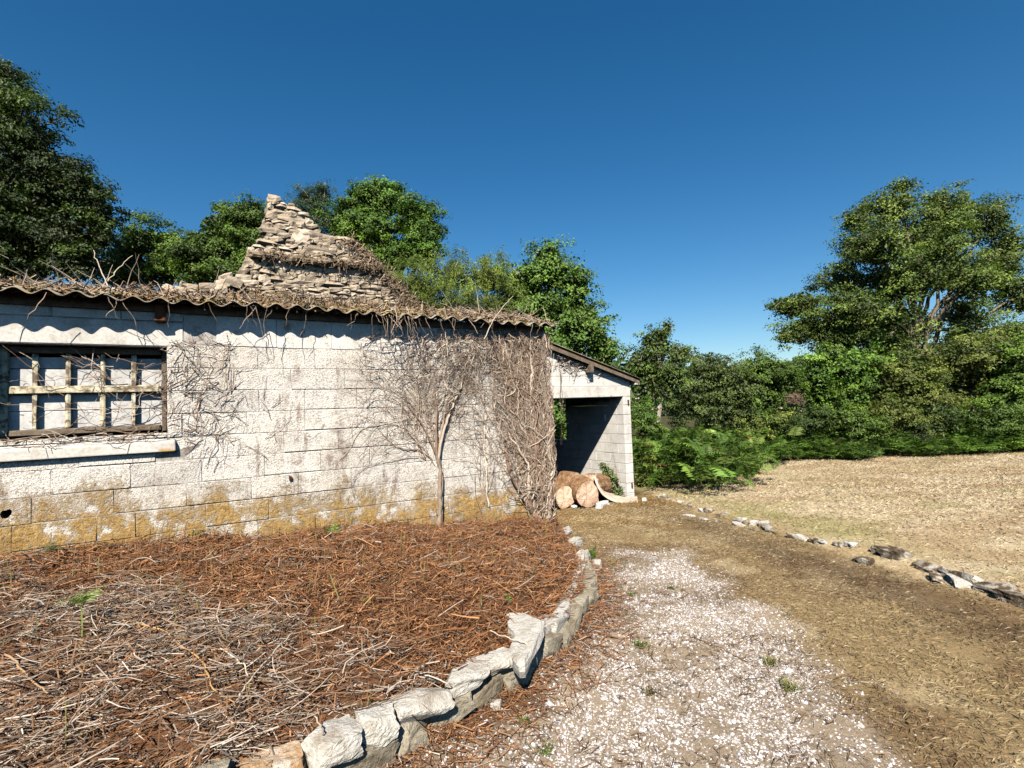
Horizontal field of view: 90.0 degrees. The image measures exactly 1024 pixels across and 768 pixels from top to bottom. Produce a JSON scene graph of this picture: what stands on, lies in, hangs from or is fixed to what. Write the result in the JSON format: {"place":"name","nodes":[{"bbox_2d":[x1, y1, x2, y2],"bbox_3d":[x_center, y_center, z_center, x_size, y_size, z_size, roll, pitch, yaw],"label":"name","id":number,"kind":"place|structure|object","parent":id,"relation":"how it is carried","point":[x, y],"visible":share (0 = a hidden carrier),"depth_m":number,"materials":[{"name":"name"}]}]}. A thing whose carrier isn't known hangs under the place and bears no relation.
{"place":"outdoors","nodes":[
{"label":"outdoors","id":0,"kind":"place"},
{"bbox_2d":[0,0,1023,405],"label":"sky","id":1,"kind":"structure","parent":0,"point":[699,155],"materials":[{"name":"blue"}]},
{"bbox_2d":[406,542,966,767],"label":"gravel","id":2,"kind":"structure","parent":0,"point":[642,726],"depth_m":2.98,"materials":[{"name":"white gravel"}]},
{"bbox_2d":[526,741,554,757],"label":"weed","id":3,"kind":"object","parent":2,"relation":"on","point":[547,750],"visible":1,"depth_m":2.56,"materials":[{"name":"green plant"}]},
{"bbox_2d":[696,637,752,662],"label":"stalk","id":4,"kind":"object","parent":2,"relation":"on","point":[723,648],"visible":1,"depth_m":3.56,"materials":[{"name":"beige plant"}]},
{"bbox_2d":[390,395,1023,767],"bbox_3d":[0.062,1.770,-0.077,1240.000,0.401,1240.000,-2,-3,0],"label":"ground","id":5,"kind":"structure","parent":0,"point":[974,653],"depth_m":3.65,"materials":[{"name":"beige soil"}]},
{"bbox_2d":[0,55,137,285],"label":"oak tree","id":6,"kind":"object","parent":5,"relation":"on","point":[39,228],"visible":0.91,"depth_m":14.93,"materials":[{"name":"green plant"}]},
{"bbox_2d":[88,208,211,290],"bbox_3d":[-14.118,-1.684,20.139,4.956,10.232,2.999,-2,-3,0],"label":"oak tree","id":7,"kind":"object","parent":5,"relation":"on","point":[152,251],"visible":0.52,"depth_m":19.85,"materials":[{"name":"green plant"}]},
{"bbox_2d":[161,188,266,285],"bbox_3d":[-10.775,-1.930,19.178,4.278,10.416,3.072,-2,-3,0],"label":"oak tree","id":8,"kind":"object","parent":5,"relation":"on","point":[232,234],"visible":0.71,"depth_m":18.80,"materials":[{"name":"green plant"}]},
{"bbox_2d":[0,279,558,562],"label":"block building","id":9,"kind":"structure","parent":5,"relation":"on","point":[63,495],"depth_m":4.61,"materials":[{"name":"concrete"}]},
{"bbox_2d":[0,345,166,438],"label":"window","id":10,"kind":"structure","parent":9,"relation":"in","point":[15,420],"depth_m":4.19,"materials":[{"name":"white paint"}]},
{"bbox_2d":[0,344,210,449],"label":"dead creeper","id":11,"kind":"object","parent":9,"relation":"attached to","point":[77,439],"visible":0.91,"depth_m":4.17,"materials":[{"name":"brown plant"}]},
{"bbox_2d":[160,334,292,474],"bbox_3d":[-2.525,0.187,4.615,1.067,1.268,0.046,0,-3,-31],"label":"dead creeper","id":12,"kind":"object","parent":9,"relation":"attached to","point":[199,398],"visible":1,"depth_m":4.50,"materials":[{"name":"brown plant"}]},
{"bbox_2d":[0,253,566,344],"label":"roof litter","id":13,"kind":"object","parent":9,"relation":"on","point":[199,297],"visible":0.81,"depth_m":4.83,"materials":[{"name":"brown plant"}]},
{"bbox_2d":[93,250,108,285],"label":"twig","id":14,"kind":"object","parent":13,"relation":"on","point":[101,270],"visible":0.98,"depth_m":4.12,"materials":[{"name":"brown wood"}]},
{"bbox_2d":[107,255,132,282],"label":"twig","id":15,"kind":"object","parent":13,"relation":"on","point":[117,269],"visible":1,"depth_m":4.21,"materials":[{"name":"brown wood"}]},
{"bbox_2d":[484,296,512,339],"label":"twig","id":16,"kind":"object","parent":13,"relation":"on","point":[494,318],"visible":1,"depth_m":5.78,"materials":[{"name":"wood"}]},
{"bbox_2d":[161,194,433,309],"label":"ruined gable","id":17,"kind":"structure","parent":9,"relation":"on","point":[294,250],"depth_m":8.89,"materials":[{"name":"stone"}]},
{"bbox_2d":[337,325,507,526],"bbox_3d":[-0.772,0.453,5.646,2.254,2.235,0.078,0,-3,-31],"label":"bare tree","id":18,"kind":"object","parent":9,"relation":"attached to","point":[437,449],"visible":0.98,"depth_m":5.55,"materials":[{"name":"brown wood"}]},
{"bbox_2d":[357,324,550,475],"bbox_3d":[-0.523,0.279,5.799,2.441,1.876,0.094,0,-3,-31],"label":"dead creeper","id":19,"kind":"object","parent":9,"relation":"attached to","point":[481,352],"visible":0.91,"depth_m":5.80,"materials":[{"name":"brown plant"}]},
{"bbox_2d":[384,329,557,521],"bbox_3d":[-0.433,0.575,5.810,2.277,2.490,0.136,0,-3,-31],"label":"dead creeper","id":20,"kind":"object","parent":9,"relation":"attached to","point":[526,444],"visible":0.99,"depth_m":6.16,"materials":[{"name":"brown plant"}]},
{"bbox_2d":[451,357,508,511],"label":"dead creeper","id":21,"kind":"object","parent":9,"relation":"attached to","point":[487,487],"visible":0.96,"depth_m":5.91,"materials":[{"name":"brown plant"}]},
{"bbox_2d":[0,511,597,767],"bbox_3d":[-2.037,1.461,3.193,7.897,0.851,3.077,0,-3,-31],"label":"bracken litter","id":22,"kind":"object","parent":5,"relation":"on","point":[128,556],"visible":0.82,"depth_m":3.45,"materials":[{"name":"brown plant"}]},
{"bbox_2d":[3,653,49,693],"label":"stalk","id":23,"kind":"object","parent":22,"relation":"on","point":[21,668],"visible":0.94,"depth_m":2.41,"materials":[{"name":"beige plant"}]},
{"bbox_2d":[34,542,64,556],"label":"fern","id":24,"kind":"object","parent":22,"relation":"on","point":[55,547],"visible":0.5,"depth_m":3.88,"materials":[{"name":"green plant"}]},
{"bbox_2d":[54,583,108,636],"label":"fern","id":25,"kind":"object","parent":22,"relation":"on","point":[83,599],"visible":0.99,"depth_m":2.76,"materials":[{"name":"green plant"}]},
{"bbox_2d":[115,616,235,702],"bbox_3d":[-1.748,1.391,2.654,1.138,0.202,0.086,-4,-3,31],"label":"stalk","id":26,"kind":"object","parent":22,"relation":"on","point":[177,643],"visible":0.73,"depth_m":2.62,"materials":[{"name":"beige plant"}]},
{"bbox_2d":[191,529,205,537],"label":"fern","id":27,"kind":"object","parent":22,"relation":"on","point":[197,532],"visible":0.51,"depth_m":4.43,"materials":[{"name":"green plant"}]},
{"bbox_2d":[220,648,247,676],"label":"stalk","id":28,"kind":"object","parent":22,"relation":"on","point":[231,655],"visible":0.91,"depth_m":2.58,"materials":[{"name":"beige plant"}]},
{"bbox_2d":[235,633,292,701],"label":"stalk","id":29,"kind":"object","parent":22,"relation":"on","point":[258,669],"visible":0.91,"depth_m":2.57,"materials":[{"name":"beige plant"}]},
{"bbox_2d":[2,510,584,767],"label":"stubble","id":30,"kind":"object","parent":22,"relation":"on","point":[181,595],"visible":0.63,"depth_m":3.30,"materials":[{"name":"brown plant"}]},
{"bbox_2d":[0,511,596,767],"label":"dead stalks","id":31,"kind":"object","parent":22,"relation":"on","point":[123,676],"visible":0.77,"depth_m":2.65,"materials":[{"name":"brown plant"}]},
{"bbox_2d":[324,523,340,535],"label":"fern","id":32,"kind":"object","parent":22,"relation":"on","point":[336,528],"visible":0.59,"depth_m":4.82,"materials":[{"name":"green plant"}]},
{"bbox_2d":[342,693,381,721],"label":"grass tuft","id":33,"kind":"object","parent":22,"relation":"on","point":[362,705],"visible":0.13,"depth_m":2.49,"materials":[{"name":"green plant"}]},
{"bbox_2d":[362,596,372,604],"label":"fern","id":34,"kind":"object","parent":22,"relation":"on","point":[365,600],"visible":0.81,"depth_m":3.33,"materials":[{"name":"plant"}]},
{"bbox_2d":[283,178,337,234],"bbox_3d":[-9.828,-3.403,25.073,4.361,13.780,3.140,-2,-3,0],"label":"pine tree","id":35,"kind":"object","parent":5,"relation":"on","point":[319,198],"visible":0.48,"depth_m":25.13,"materials":[{"name":"green plant"}]},
{"bbox_2d":[310,173,452,278],"bbox_3d":[-5.424,-2.933,22.232,6.018,12.310,3.376,-2,-3,0],"label":"oak tree","id":36,"kind":"object","parent":5,"relation":"on","point":[368,210],"visible":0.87,"depth_m":21.81,"materials":[{"name":"green plant"}]},
{"bbox_2d":[195,526,598,767],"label":"stone edging","id":37,"kind":"object","parent":5,"relation":"on","point":[376,736],"visible":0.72,"depth_m":2.55,"materials":[{"name":"stone"}]},
{"bbox_2d":[314,715,323,735],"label":"stalk","id":38,"kind":"object","parent":37,"relation":"on","point":[318,723],"visible":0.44,"depth_m":2.23,"materials":[{"name":"beige plant"}]},
{"bbox_2d":[425,675,452,687],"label":"stalk","id":39,"kind":"object","parent":37,"relation":"on","point":[439,679],"visible":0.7,"depth_m":2.63,"materials":[{"name":"beige plant"}]},
{"bbox_2d":[490,630,537,669],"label":"stalk","id":40,"kind":"object","parent":37,"relation":"on","point":[513,639],"visible":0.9,"depth_m":3.08,"materials":[{"name":"beige plant"}]},
{"bbox_2d":[384,241,534,323],"bbox_3d":[-1.622,-0.602,14.181,4.623,6.656,2.466,-2,-3,0],"label":"willow shrub","id":41,"kind":"object","parent":5,"relation":"on","point":[426,291],"visible":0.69,"depth_m":13.86,"materials":[{"name":"green plant"}]},
{"bbox_2d":[477,255,493,297],"bbox_3d":[-0.627,-0.544,15.048,0.812,6.565,0.691,-2,-3,0],"label":"sapling","id":42,"kind":"object","parent":5,"relation":"on","point":[486,262],"visible":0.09,"depth_m":15.14,"materials":[{"name":"green plant"}]},
{"bbox_2d":[490,699,501,710],"bbox_3d":[-0.090,1.765,2.816,0.064,0.054,0.053,-2,-3,8],"label":"loose stone","id":43,"kind":"object","parent":5,"relation":"on","point":[496,703],"visible":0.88,"depth_m":2.80,"materials":[{"name":"stone"}]},
{"bbox_2d":[377,547,668,767],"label":"spilt litter","id":44,"kind":"object","parent":5,"relation":"on","point":[600,591],"visible":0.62,"depth_m":2.97,"materials":[{"name":"brown plant"}]},
{"bbox_2d":[515,711,531,725],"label":"weed","id":45,"kind":"object","parent":5,"relation":"on","point":[525,718],"visible":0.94,"depth_m":2.78,"materials":[{"name":"green plant"}]},
{"bbox_2d":[480,233,626,439],"bbox_3d":[1.141,-0.855,14.886,4.510,7.063,2.926,-2,-3,0],"label":"ash tree","id":46,"kind":"object","parent":5,"relation":"on","point":[578,330],"visible":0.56,"depth_m":14.70,"materials":[{"name":"green plant"}]},
{"bbox_2d":[552,482,573,508],"bbox_3d":[0.941,2.082,9.618,0.418,0.439,0.425,-1,0,-14],"label":"sawn log","id":47,"kind":"object","parent":5,"relation":"on","point":[564,499],"visible":0.76,"depth_m":9.42,"materials":[{"name":"brown wood"}]},
{"bbox_2d":[556,471,578,483],"bbox_3d":[1.218,2.072,10.520,0.532,0.565,0.430,0,-3,-34],"label":"sawn log","id":48,"kind":"object","parent":5,"relation":"on","point":[565,477],"visible":0.27,"depth_m":10.39,"materials":[{"name":"brown wood"}]},
{"bbox_2d":[567,474,598,507],"bbox_3d":[1.314,1.995,9.571,0.489,0.551,0.450,-1,4,-20],"label":"sawn log","id":49,"kind":"object","parent":5,"relation":"on","point":[585,492],"visible":0.94,"depth_m":9.38,"materials":[{"name":"brown wood"}]},
{"bbox_2d":[581,545,598,558],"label":"weed","id":50,"kind":"object","parent":5,"relation":"on","point":[593,554],"visible":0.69,"depth_m":5.91,"materials":[{"name":"green plant"}]},
{"bbox_2d":[545,340,640,496],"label":"open shed","id":51,"kind":"structure","parent":5,"relation":"on","point":[597,433],"depth_m":10.62,"materials":[{"name":"concrete"}]},
{"bbox_2d":[552,350,659,431],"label":"dead creeper","id":52,"kind":"object","parent":51,"relation":"hanging from","point":[564,364],"visible":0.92,"depth_m":9.70,"materials":[{"name":"plant"}]},
{"bbox_2d":[592,559,601,567],"bbox_3d":[0.920,1.949,5.526,0.101,0.103,0.104,-2,-3,0],"label":"loose stone","id":53,"kind":"object","parent":5,"relation":"on","point":[596,561],"visible":0.6,"depth_m":5.50,"materials":[{"name":"stone"}]},
{"bbox_2d":[584,473,611,497],"bbox_3d":[1.679,2.029,10.217,0.475,0.491,0.481,-4,-9,40],"label":"sawn log","id":54,"kind":"object","parent":5,"relation":"on","point":[604,483],"visible":0.48,"depth_m":10.09,"materials":[{"name":"brown wood"}]},
{"bbox_2d":[595,503,602,508],"bbox_3d":[1.579,2.237,9.334,0.127,0.132,0.103,-4,-3,33],"label":"stone","id":55,"kind":"object","parent":5,"relation":"on","point":[599,506],"visible":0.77,"depth_m":9.30,"materials":[{"name":"white stone"}]},
{"bbox_2d":[598,500,609,505],"bbox_3d":[1.716,2.255,9.646,0.263,0.099,0.155,0,-3,-40],"label":"stone","id":56,"kind":"object","parent":5,"relation":"on","point":[603,502],"visible":0.65,"depth_m":9.61,"materials":[{"name":"white stone"}]},
{"bbox_2d":[597,454,632,496],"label":"ivy","id":57,"kind":"object","parent":5,"relation":"on","point":[616,489],"visible":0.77,"depth_m":10.37,"materials":[{"name":"green plant"}]},
{"bbox_2d":[594,472,637,502],"bbox_3d":[2.049,2.045,10.092,0.949,0.561,0.550,-2,-3,0],"label":"curled sheet","id":58,"kind":"object","parent":5,"relation":"on","point":[613,497],"visible":0.75,"depth_m":9.93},
{"bbox_2d":[632,639,649,648],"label":"weed","id":59,"kind":"object","parent":5,"relation":"on","point":[639,644],"visible":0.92,"depth_m":3.68,"materials":[{"name":"green plant"}]},
{"bbox_2d":[632,440,665,486],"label":"bramble bush","id":60,"kind":"object","parent":5,"relation":"on","point":[641,480],"visible":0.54,"depth_m":11.73,"materials":[{"name":"green plant"}]},
{"bbox_2d":[640,683,661,695],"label":"weed","id":61,"kind":"object","parent":5,"relation":"on","point":[650,691],"visible":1,"depth_m":3.06,"materials":[{"name":"plant"}]},
{"bbox_2d":[617,317,696,428],"bbox_3d":[4.386,0.274,16.034,2.878,4.674,1.864,-2,-3,0],"label":"hawthorn tree","id":62,"kind":"object","parent":5,"relation":"on","point":[648,373],"visible":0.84,"depth_m":15.88,"materials":[{"name":"green plant"}]},
{"bbox_2d":[625,394,692,441],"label":"bramble bush","id":63,"kind":"object","parent":5,"relation":"on","point":[645,415],"visible":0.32,"depth_m":14.24,"materials":[{"name":"green plant"}]},
{"bbox_2d":[630,424,803,491],"bbox_3d":[4.856,1.705,13.651,4.804,1.369,8.254,-4,-3,36],"label":"bracken clump","id":64,"kind":"object","parent":5,"relation":"on","point":[698,454],"visible":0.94,"depth_m":11.17,"materials":[{"name":"green plant"}]},
{"bbox_2d":[667,348,768,434],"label":"shrub","id":65,"kind":"object","parent":5,"relation":"on","point":[719,387],"visible":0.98,"depth_m":16.66,"materials":[{"name":"green plant"}]},
{"bbox_2d":[737,454,767,468],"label":"bracken clump","id":66,"kind":"object","parent":5,"relation":"on","point":[757,458],"visible":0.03,"depth_m":13.07,"materials":[{"name":"green plant"}]},
{"bbox_2d":[722,343,819,443],"bbox_3d":[8.740,0.526,17.426,3.116,4.021,2.344,-2,-3,0],"label":"shrub","id":67,"kind":"object","parent":5,"relation":"on","point":[782,381],"visible":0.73,"depth_m":17.05,"materials":[{"name":"green plant"}]},
{"bbox_2d":[723,409,818,443],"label":"bramble bush","id":68,"kind":"object","parent":5,"relation":"on","point":[760,423],"visible":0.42,"depth_m":16.58,"materials":[{"name":"green plant"}]},
{"bbox_2d":[557,342,985,415],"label":"wood","id":69,"kind":"object","parent":5,"relation":"on","point":[632,394],"depth_m":65.66,"materials":[{"name":"green plant"}]},
{"bbox_2d":[761,655,785,666],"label":"weed","id":70,"kind":"object","parent":5,"relation":"on","point":[769,660],"visible":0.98,"depth_m":3.35,"materials":[{"name":"green plant"}]},
{"bbox_2d":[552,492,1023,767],"bbox_3d":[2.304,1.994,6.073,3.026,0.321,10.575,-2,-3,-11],"label":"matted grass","id":71,"kind":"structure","parent":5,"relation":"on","point":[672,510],"depth_m":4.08,"materials":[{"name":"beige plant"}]},
{"bbox_2d":[779,675,808,693],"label":"weed","id":72,"kind":"object","parent":5,"relation":"on","point":[787,686],"visible":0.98,"depth_m":3.04,"materials":[{"name":"green plant"}]},
{"bbox_2d":[772,401,839,438],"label":"bramble bush","id":73,"kind":"object","parent":5,"relation":"on","point":[810,423],"visible":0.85,"depth_m":16.01,"materials":[{"name":"green plant"}]},
{"bbox_2d":[783,390,804,411],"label":"dead bush","id":74,"kind":"object","parent":73,"relation":"on","point":[795,398],"visible":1,"depth_m":16.50,"materials":[{"name":"brown plant"}]},
{"bbox_2d":[633,452,1023,606],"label":"mown grass","id":75,"kind":"structure","parent":5,"relation":"on","point":[901,486],"depth_m":9.30,"materials":[{"name":"beige plant"}]},
{"bbox_2d":[651,356,1011,427],"bbox_3d":[13.972,0.499,20.831,17.319,4.114,4.080,-2,-3,0],"label":"shrub","id":76,"kind":"object","parent":5,"relation":"on","point":[672,400],"visible":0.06,"depth_m":20.59,"materials":[{"name":"green plant"}]},
{"bbox_2d":[656,493,1023,608],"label":"field kerb","id":77,"kind":"structure","parent":5,"relation":"on","point":[1011,594],"depth_m":5.02,"materials":[{"name":"stone"}]},
{"bbox_2d":[792,338,896,426],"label":"shrub","id":78,"kind":"object","parent":5,"relation":"on","point":[839,374],"visible":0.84,"depth_m":17.54,"materials":[{"name":"green plant"}]},
{"bbox_2d":[812,396,894,442],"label":"bramble bush","id":79,"kind":"object","parent":5,"relation":"on","point":[861,425],"visible":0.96,"depth_m":15.77,"materials":[{"name":"green plant"}]},
{"bbox_2d":[762,174,1023,359],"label":"ash tree","id":80,"kind":"object","parent":5,"relation":"on","point":[936,235],"visible":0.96,"depth_m":24.21,"materials":[{"name":"green plant"}]},
{"bbox_2d":[870,392,945,453],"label":"bramble bush","id":81,"kind":"object","parent":5,"relation":"on","point":[909,419],"visible":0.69,"depth_m":16.07,"materials":[{"name":"green plant"}]},
{"bbox_2d":[860,347,974,421],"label":"shrub","id":82,"kind":"object","parent":5,"relation":"on","point":[914,381],"visible":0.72,"depth_m":17.10,"materials":[{"name":"green plant"}]},
{"bbox_2d":[909,400,982,453],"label":"bramble bush","id":83,"kind":"object","parent":5,"relation":"on","point":[949,421],"visible":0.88,"depth_m":15.88,"materials":[{"name":"green plant"}]},
{"bbox_2d":[920,326,1023,421],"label":"shrub","id":84,"kind":"object","parent":5,"relation":"on","point":[968,356],"visible":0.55,"depth_m":17.63,"materials":[{"name":"green plant"}]},
{"bbox_2d":[954,391,1023,451],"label":"bramble bush","id":85,"kind":"object","parent":5,"relation":"on","point":[992,415],"visible":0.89,"depth_m":15.70,"materials":[{"name":"green plant"}]},
{"bbox_2d":[969,329,1023,416],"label":"shrub","id":86,"kind":"object","parent":5,"relation":"on","point":[1009,384],"visible":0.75,"depth_m":16.84,"materials":[{"name":"green plant"}]},
{"bbox_2d":[687,412,1023,462],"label":"bracken bank","id":87,"kind":"structure","parent":0,"point":[829,445],"depth_m":15.59,"materials":[{"name":"green plant"}]}
]}

